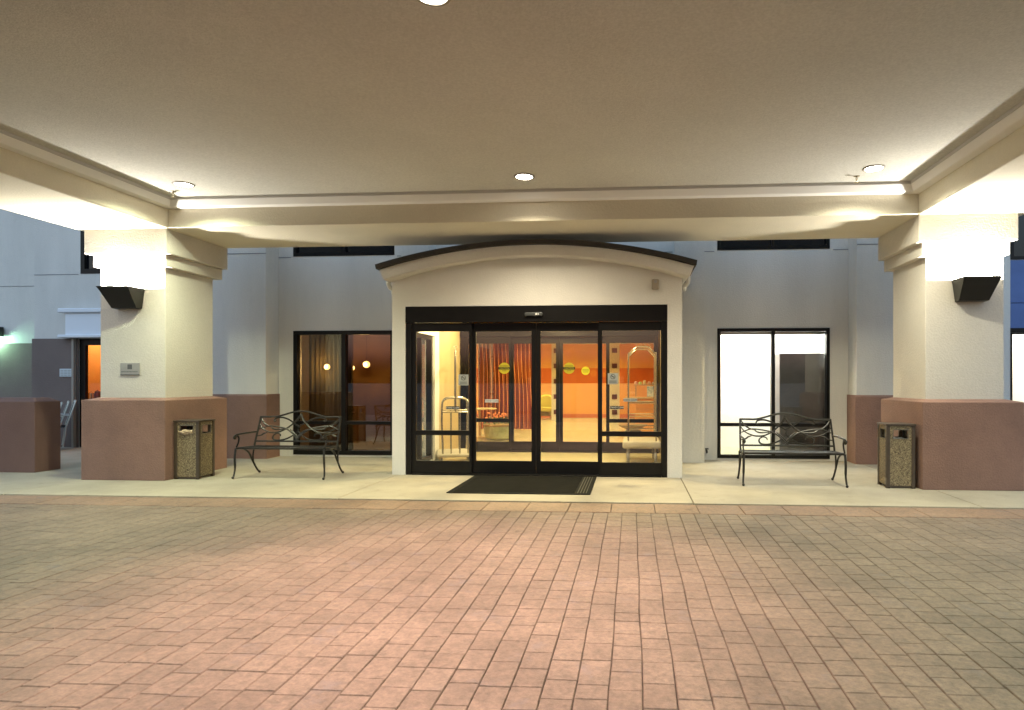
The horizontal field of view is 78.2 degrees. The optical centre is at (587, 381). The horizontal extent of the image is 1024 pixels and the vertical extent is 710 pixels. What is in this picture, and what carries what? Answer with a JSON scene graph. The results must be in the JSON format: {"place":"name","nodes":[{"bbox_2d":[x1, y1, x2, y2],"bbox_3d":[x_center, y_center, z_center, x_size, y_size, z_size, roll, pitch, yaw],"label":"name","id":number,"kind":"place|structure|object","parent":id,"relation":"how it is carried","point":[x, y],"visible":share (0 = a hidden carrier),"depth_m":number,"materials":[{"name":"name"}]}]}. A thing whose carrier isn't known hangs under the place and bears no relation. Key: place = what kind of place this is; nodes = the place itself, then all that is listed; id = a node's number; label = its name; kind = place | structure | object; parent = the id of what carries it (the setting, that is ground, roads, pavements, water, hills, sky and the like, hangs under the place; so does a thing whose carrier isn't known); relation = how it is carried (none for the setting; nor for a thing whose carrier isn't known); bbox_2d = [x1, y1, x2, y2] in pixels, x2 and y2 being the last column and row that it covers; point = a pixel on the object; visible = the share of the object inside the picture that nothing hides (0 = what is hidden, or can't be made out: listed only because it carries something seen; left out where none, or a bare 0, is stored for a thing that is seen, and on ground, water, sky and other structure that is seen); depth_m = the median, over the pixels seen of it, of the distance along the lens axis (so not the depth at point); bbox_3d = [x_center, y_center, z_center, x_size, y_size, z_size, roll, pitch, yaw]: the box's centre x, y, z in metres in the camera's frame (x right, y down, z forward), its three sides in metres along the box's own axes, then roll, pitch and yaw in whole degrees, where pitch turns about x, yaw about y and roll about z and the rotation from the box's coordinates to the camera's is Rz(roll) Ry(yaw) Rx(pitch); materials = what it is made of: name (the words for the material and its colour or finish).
{"place":"outdoors","nodes":[
{"label":"outdoors","id":0,"kind":"place"},
{"bbox_2d":[353,417,660,462],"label":"lobby floor","id":1,"kind":"structure","parent":0,"point":[580,429],"depth_m":14.23,"materials":[{"name":"beige tile"}]},
{"bbox_2d":[353,335,389,440],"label":"lounge wall","id":2,"kind":"structure","parent":1,"relation":"on","point":[371,392],"depth_m":14.39,"materials":[{"name":"orange paint"}]},
{"bbox_2d":[437,346,468,460],"bbox_3d":[-2.235,0.390,10.533,0.600,1.960,0.900,0,0,-13],"label":"luggage cart","id":3,"kind":"object","parent":1,"relation":"on","point":[459,451],"visible":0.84,"depth_m":10.20,"materials":[{"name":"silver metal"}]},
{"bbox_2d":[476,408,496,437],"bbox_3d":[-2.648,1.016,15.324,0.840,0.711,0.835,0,0,4],"label":"side table","id":4,"kind":"object","parent":1,"relation":"on","point":[479,424],"visible":0.67,"depth_m":15.29,"materials":[{"name":"beige paint"}]},
{"bbox_2d":[483,412,508,439],"bbox_3d":[-2.105,1.043,14.686,0.725,0.656,0.723,0,0,4],"label":"flower planter","id":5,"kind":"object","parent":1,"relation":"on","point":[496,431],"visible":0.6,"depth_m":14.41,"materials":[{"name":"beige ceramic"}]},
{"bbox_2d":[541,394,551,419],"bbox_3d":[-1.521,0.921,22.500,0.740,0.902,0.665,0,0,4],"label":"armchair","id":6,"kind":"object","parent":1,"relation":"on","point":[546,404],"visible":0.51,"depth_m":22.68,"materials":[{"name":"yellow fabric"}]},
{"bbox_2d":[439,330,660,459],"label":"vestibule wall","id":7,"kind":"structure","parent":1,"relation":"on","point":[448,341],"depth_m":11.52,"materials":[{"name":"beige paint"}]},
{"bbox_2d":[552,344,555,420],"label":"accent column","id":8,"kind":"structure","parent":1,"relation":"on","point":[553,382],"depth_m":21.64,"materials":[{"name":"beige"}]},
{"bbox_2d":[476,344,653,413],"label":"lobby wall","id":9,"kind":"structure","parent":1,"relation":"on","point":[580,398],"depth_m":23.47,"materials":[{"name":"orange paint"}]},
{"bbox_2d":[476,414,634,417],"bbox_3d":[-1.338,1.300,17.928,7.888,0.141,11.258,0,0,4],"label":"skirting","id":10,"kind":"object","parent":9,"relation":"attached to","point":[588,415],"depth_m":23.46,"materials":[{"name":"orange ceramic"}]},
{"bbox_2d":[476,368,653,382],"bbox_3d":[-1.338,-0.210,17.928,7.888,0.560,11.258,0,0,4],"label":"wall stripe","id":11,"kind":"object","parent":9,"relation":"attached to","point":[638,375],"depth_m":23.45,"materials":[{"name":"orange paint"}]},
{"bbox_2d":[476,343,653,344],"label":"lobby ceiling","id":12,"kind":"structure","parent":9,"relation":"attached to","point":[620,343],"depth_m":23.13,"materials":[{"name":"beige"}]},
{"bbox_2d":[478,344,530,428],"bbox_3d":[-2.333,-0.010,17.701,1.554,2.720,0.127,0,0,4],"label":"ribbon curtain","id":13,"kind":"object","parent":12,"relation":"hanging from","point":[493,381],"visible":0.58,"depth_m":17.70,"materials":[{"name":"orange fabric"}]},
{"bbox_2d":[610,343,619,418],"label":"accent column","id":14,"kind":"structure","parent":1,"relation":"on","point":[614,368],"depth_m":21.49,"materials":[{"name":"beige"}]},
{"bbox_2d":[618,423,647,436],"bbox_3d":[1.113,1.216,15.360,0.740,0.311,0.740,0,0,4],"label":"basket bowl","id":15,"kind":"object","parent":1,"relation":"on","point":[624,426],"visible":0.57,"depth_m":15.19,"materials":[{"name":"brown wicker"}]},
{"bbox_2d":[625,384,653,430],"bbox_3d":[1.800,0.731,17.341,1.510,1.281,1.050,0,0,4],"label":"reception counter","id":16,"kind":"object","parent":1,"relation":"on","point":[644,408],"visible":0.27,"depth_m":16.93,"materials":[{"name":"orange paint"}]},
{"bbox_2d":[623,344,660,462],"bbox_3d":[0.922,0.373,10.727,0.630,1.994,0.974,0,0,4],"label":"luggage cart","id":17,"kind":"object","parent":1,"relation":"on","point":[652,443],"visible":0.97,"depth_m":10.35,"materials":[{"name":"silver metal"}]},
{"bbox_2d":[0,504,1023,709],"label":"driveway","id":18,"kind":"structure","parent":0,"point":[108,607],"depth_m":3.80,"materials":[{"name":"brown brick"}]},
{"bbox_2d":[0,495,1023,518],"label":"driveway border","id":19,"kind":"object","parent":18,"relation":"on","point":[751,510],"visible":0.94,"depth_m":6.94,"materials":[{"name":"beige concrete"}]},
{"bbox_2d":[0,447,1023,508],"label":"sidewalk","id":20,"kind":"structure","parent":0,"point":[774,483],"depth_m":8.19,"materials":[{"name":"concrete"}]},
{"bbox_2d":[0,397,60,472],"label":"wall","id":21,"kind":"structure","parent":20,"relation":"on","point":[30,434],"depth_m":9.46,"materials":[{"name":"brown paint"}]},
{"bbox_2d":[81,228,227,480],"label":"canopy pillar","id":22,"kind":"structure","parent":20,"relation":"on","point":[163,336],"depth_m":8.80,"materials":[{"name":"beige paint"}]},
{"bbox_2d":[96,286,144,308],"bbox_3d":[-6.476,-1.160,8.664,0.460,0.280,0.317,0,0,4],"label":"wall sconce","id":23,"kind":"object","parent":22,"relation":"attached to","point":[123,297],"depth_m":8.63,"materials":[{"name":"brown metal"}]},
{"bbox_2d":[120,363,139,374],"bbox_3d":[-6.451,-0.172,8.806,0.290,0.177,0.014,0,0,4],"label":"pillar plaque","id":24,"kind":"object","parent":22,"relation":"attached to","point":[129,368],"visible":1,"depth_m":8.80,"materials":[{"name":"grey metal"}]},
{"bbox_2d":[0,0,1023,247],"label":"entrance canopy","id":25,"kind":"object","parent":22,"relation":"on","point":[322,122],"visible":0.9,"depth_m":5.85,"materials":[{"name":"paint"}]},
{"bbox_2d":[172,181,194,187],"bbox_3d":[-5.062,-2.464,7.825,0.250,0.012,0.250,0,0,4],"label":"recessed light","id":26,"kind":"object","parent":25,"relation":"attached to","point":[183,184],"visible":1,"depth_m":7.81,"materials":[{"name":"beige"}]},
{"bbox_2d":[417,0,450,6],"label":"recessed light","id":27,"kind":"object","parent":25,"relation":"attached to","point":[436,3],"visible":1,"depth_m":4.06,"materials":[{"name":"beige"}]},
{"bbox_2d":[514,173,534,179],"bbox_3d":[-0.763,-2.464,7.522,0.250,0.012,0.250,0,0,4],"label":"recessed light","id":28,"kind":"object","parent":25,"relation":"attached to","point":[523,176],"visible":1,"depth_m":7.50,"materials":[{"name":"beige"}]},
{"bbox_2d":[862,164,885,172],"bbox_3d":[3.317,-2.464,7.235,0.250,0.012,0.250,0,0,4],"label":"recessed light","id":29,"kind":"object","parent":25,"relation":"attached to","point":[874,168],"visible":1,"depth_m":7.22,"materials":[{"name":"beige"}]},
{"bbox_2d":[173,419,215,478],"bbox_3d":[-5.643,0.965,8.961,0.376,0.830,0.392,0,0,2],"label":"litter bin","id":30,"kind":"object","parent":20,"relation":"on","point":[194,450],"visible":1,"depth_m":8.80,"materials":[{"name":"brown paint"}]},
{"bbox_2d":[231,410,343,479],"bbox_3d":[-4.329,0.909,9.091,1.350,0.942,0.681,0,0,3],"label":"garden bench","id":31,"kind":"object","parent":20,"relation":"on","point":[283,447],"visible":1,"depth_m":9.27,"materials":[{"name":"brown metal"}]},
{"bbox_2d":[0,209,1023,463],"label":"hotel building","id":32,"kind":"structure","parent":20,"relation":"on","point":[276,307],"depth_m":11.16,"materials":[{"name":"grey paint"}]},
{"bbox_2d":[0,327,3,337],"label":"wall lamp","id":33,"kind":"object","parent":32,"relation":"attached to","point":[1,332],"visible":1,"depth_m":14.69,"materials":[{"name":"brown metal"}]},
{"bbox_2d":[60,369,70,376],"bbox_3d":[-10.911,-0.179,13.059,0.275,0.166,0.018,0,0,4],"label":"wall notice","id":34,"kind":"object","parent":32,"relation":"attached to","point":[65,372],"depth_m":13.05,"materials":[{"name":"grey"}]},
{"bbox_2d":[79,339,100,446],"bbox_3d":[-9.830,0.245,13.068,1.644,2.264,0.072,0,0,4],"label":"wing door","id":35,"kind":"structure","parent":32,"relation":"in","point":[83,343],"depth_m":13.09,"materials":[{"name":"black metal"}]},
{"bbox_2d":[80,231,100,273],"bbox_3d":[-9.660,-3.035,13.056,1.904,1.564,0.112,0,0,4],"label":"window","id":36,"kind":"structure","parent":32,"relation":"in","point":[86,261],"depth_m":13.07,"materials":[{"name":"black"}]},
{"bbox_2d":[293,330,391,454],"bbox_3d":[-4.468,0.210,11.487,1.904,2.274,0.112,0,0,4],"label":"window","id":37,"kind":"structure","parent":32,"relation":"in","point":[344,450],"depth_m":11.44,"materials":[{"name":"black glass"}]},
{"bbox_2d":[293,246,393,256],"bbox_3d":[-4.468,-3.060,11.487,1.904,1.514,0.112,0,0,4],"label":"window","id":38,"kind":"structure","parent":32,"relation":"in","point":[342,250],"depth_m":11.46,"materials":[{"name":"black glass"}]},
{"bbox_2d":[375,239,696,477],"bbox_3d":[-0.660,-0.320,10.467,4.620,3.400,3.210,0,0,4],"label":"entrance porch","id":39,"kind":"object","parent":32,"relation":"attached to","point":[538,272],"visible":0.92,"depth_m":9.05,"materials":[{"name":"white paint"}]},
{"bbox_2d":[417,333,432,459],"bbox_3d":[-2.736,0.280,10.103,0.100,2.094,1.126,0,0,4],"label":"side window","id":40,"kind":"structure","parent":39,"relation":"in","point":[429,339],"depth_m":10.59,"materials":[{"name":"black glass"}]},
{"bbox_2d":[405,305,666,477],"bbox_3d":[-0.768,0.141,9.142,3.836,2.478,0.248,0,0,4],"label":"automatic door","id":41,"kind":"structure","parent":39,"relation":"attached to","point":[535,321],"depth_m":9.15,"materials":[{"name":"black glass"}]},
{"bbox_2d":[472,323,535,473],"bbox_3d":[-1.246,0.248,9.228,0.981,2.216,0.045,0,0,4],"label":"door leaf","id":42,"kind":"structure","parent":41,"relation":"in","point":[478,466],"depth_m":9.21,"materials":[{"name":"black glass"}]},
{"bbox_2d":[536,322,598,473],"bbox_3d":[-0.270,0.248,9.159,0.968,2.216,0.045,0,0,4],"label":"door leaf","id":43,"kind":"structure","parent":41,"relation":"in","point":[542,467],"depth_m":9.15,"materials":[{"name":"black glass"}]},
{"bbox_2d":[652,279,658,289],"bbox_3d":[0.970,-1.385,8.921,0.110,0.150,0.061,0,0,4],"label":"door chime box","id":44,"kind":"object","parent":39,"relation":"attached to","point":[655,284],"visible":1,"depth_m":8.90,"materials":[{"name":"beige plastic"}]},
{"bbox_2d":[717,328,829,458],"bbox_3d":[3.244,0.210,10.963,1.924,2.274,0.152,0,0,4],"label":"window","id":45,"kind":"structure","parent":32,"relation":"in","point":[772,332],"depth_m":10.90,"materials":[{"name":"black glass"}]},
{"bbox_2d":[717,239,829,249],"bbox_3d":[3.243,-3.060,10.943,1.924,1.514,0.112,0,0,4],"label":"window","id":46,"kind":"structure","parent":32,"relation":"in","point":[789,243],"depth_m":10.92,"materials":[{"name":"black glass"}]},
{"bbox_2d":[1010,215,1023,259],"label":"window","id":47,"kind":"structure","parent":32,"relation":"in","point":[1016,247],"depth_m":11.80,"materials":[{"name":"black glass"}]},
{"bbox_2d":[1010,333,1023,399],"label":"window","id":48,"kind":"structure","parent":32,"relation":"in","point":[1011,334],"depth_m":11.76,"materials":[{"name":"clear glass"}]},
{"bbox_2d":[446,475,596,494],"bbox_3d":[-0.806,1.371,8.322,1.780,0.014,1.390,0,0,4],"label":"door mat","id":49,"kind":"object","parent":20,"relation":"on","point":[556,485],"depth_m":8.17,"materials":[{"name":"grey"}]},
{"bbox_2d":[658,330,659,451],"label":"partition wall","id":50,"kind":"structure","parent":20,"relation":"on","point":[659,383],"depth_m":12.07,"materials":[{"name":"beige paint"}]},
{"bbox_2d":[460,330,657,452],"bbox_3d":[-0.557,0.141,12.129,3.836,2.478,0.200,0,0,4],"label":"automatic door","id":51,"kind":"structure","parent":50,"relation":"attached to","point":[559,339],"depth_m":12.13,"materials":[{"name":"brown metal"}]},
{"bbox_2d":[511,337,558,450],"bbox_3d":[-1.037,0.248,12.191,0.981,2.216,0.045,0,0,4],"label":"door leaf","id":52,"kind":"structure","parent":51,"relation":"in","point":[515,445],"depth_m":12.18,"materials":[{"name":"brown metal"}]},
{"bbox_2d":[559,337,606,450],"bbox_3d":[-0.061,0.248,12.122,0.968,2.216,0.045,0,0,4],"label":"door leaf","id":53,"kind":"structure","parent":51,"relation":"in","point":[563,446],"depth_m":12.12,"materials":[{"name":"brown metal"}]},
{"bbox_2d":[721,448,769,453],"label":"office floor","id":54,"kind":"structure","parent":20,"relation":"on","point":[729,450],"depth_m":12.52,"materials":[{"name":"beige"}]},
{"bbox_2d":[721,334,824,447],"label":"office wall","id":55,"kind":"structure","parent":54,"relation":"on","point":[745,376],"depth_m":12.80,"materials":[{"name":"white paint"}]},
{"bbox_2d":[775,353,824,450],"bbox_3d":[3.901,0.431,11.534,0.880,1.872,0.680,0,0,4],"label":"vending cabinet","id":56,"kind":"object","parent":54,"relation":"on","point":[799,383],"visible":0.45,"depth_m":11.23,"materials":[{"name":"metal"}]},
{"bbox_2d":[737,412,848,487],"bbox_3d":[2.738,0.909,8.467,1.350,0.942,0.681,0,0,6],"label":"garden bench","id":57,"kind":"object","parent":20,"relation":"on","point":[743,452],"visible":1,"depth_m":8.64,"materials":[{"name":"brown metal"}]},
{"bbox_2d":[877,422,915,488],"bbox_3d":[4.049,0.965,8.198,0.371,0.830,0.351,0,0,6],"label":"litter bin","id":58,"kind":"object","parent":20,"relation":"on","point":[895,461],"visible":1,"depth_m":8.05,"materials":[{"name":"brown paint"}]},
{"bbox_2d":[878,213,1023,490],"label":"canopy pillar","id":59,"kind":"structure","parent":20,"relation":"on","point":[957,408],"depth_m":8.00,"materials":[{"name":"beige paint"}]},
{"bbox_2d":[951,276,1001,301],"bbox_3d":[4.895,-1.160,7.862,0.460,0.280,0.317,0,0,4],"label":"wall sconce","id":60,"kind":"object","parent":59,"relation":"attached to","point":[973,288],"depth_m":7.83,"materials":[{"name":"brown metal"}]},
{"bbox_2d":[1013,335,1023,401],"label":"wing room wall","id":61,"kind":"structure","parent":20,"relation":"on","point":[1018,367],"depth_m":13.00,"materials":[{"name":"white paint"}]},
{"bbox_2d":[647,386,653,396],"bbox_3d":[1.749,0.278,17.127,0.240,0.285,0.105,0,0,4],"label":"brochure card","id":62,"kind":"object","parent":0,"point":[650,391],"visible":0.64,"depth_m":17.12,"materials":[{"name":"white paper"}]},
{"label":"breakfast room floor","id":63,"kind":"structure","parent":0,"visible":0},
{"bbox_2d":[88,345,100,392],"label":"breakfast room wall","id":64,"kind":"structure","parent":63,"relation":"on","point":[94,368],"depth_m":14.22,"materials":[{"name":"orange paint"}]},
{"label":"lounge ceiling","id":65,"kind":"structure","parent":0,"visible":0},
{"bbox_2d":[309,335,352,449],"bbox_3d":[-4.918,0.087,12.000,1.100,2.485,0.069,0,0,4],"label":"lounge drape","id":66,"kind":"object","parent":65,"relation":"hanging from","point":[324,392],"visible":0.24,"depth_m":12.00,"materials":[{"name":"brown fabric"}]},
{"bbox_2d":[363,335,369,367],"bbox_3d":[-4.916,-0.830,13.880,0.148,1.060,0.150,0,0,4],"label":"pendant lamp","id":67,"kind":"object","parent":65,"relation":"hanging from","point":[366,363],"visible":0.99,"depth_m":13.86,"materials":[{"name":"beige glass"}]},
{"bbox_3d":[-10.838,0.883,12.391,0.647,0.934,0.566,0,0,-41],"label":"patio chair","id":68,"kind":"object","parent":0,"visible":0},
{"bbox_2d":[61,401,69,423],"bbox_3d":[-10.758,0.863,12.460,0.647,0.934,0.566,0,0,-41],"label":"patio chair","id":69,"kind":"object","parent":68,"relation":"on","point":[65,410],"visible":0.19,"depth_m":12.45,"materials":[{"name":"silver metal"}]},
{"bbox_2d":[61,400,76,446],"bbox_3d":[-10.677,0.843,12.530,0.647,0.934,0.566,0,0,-41],"label":"patio chair","id":70,"kind":"object","parent":69,"relation":"on","point":[68,419],"visible":0.59,"depth_m":12.48,"materials":[{"name":"silver metal"}]},
{"bbox_3d":[-10.960,0.915,14.457,0.460,0.911,1.740,0,0,4],"label":"buffet counter","id":71,"kind":"object","parent":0,"visible":0},
{"bbox_2d":[88,391,94,398],"bbox_3d":[-11.022,0.340,13.860,0.130,0.239,0.130,0,0,4],"label":"beverage urn","id":72,"kind":"object","parent":71,"relation":"on","point":[90,394],"visible":0.6,"depth_m":13.82,"materials":[{"name":"silver metal"}]},
{"bbox_2d":[94,390,100,397],"bbox_3d":[-11.010,0.325,14.029,0.130,0.269,0.130,0,0,4],"label":"beverage urn","id":73,"kind":"object","parent":71,"relation":"on","point":[97,393],"visible":0.57,"depth_m":13.99,"materials":[{"name":"brown"}]}
]}

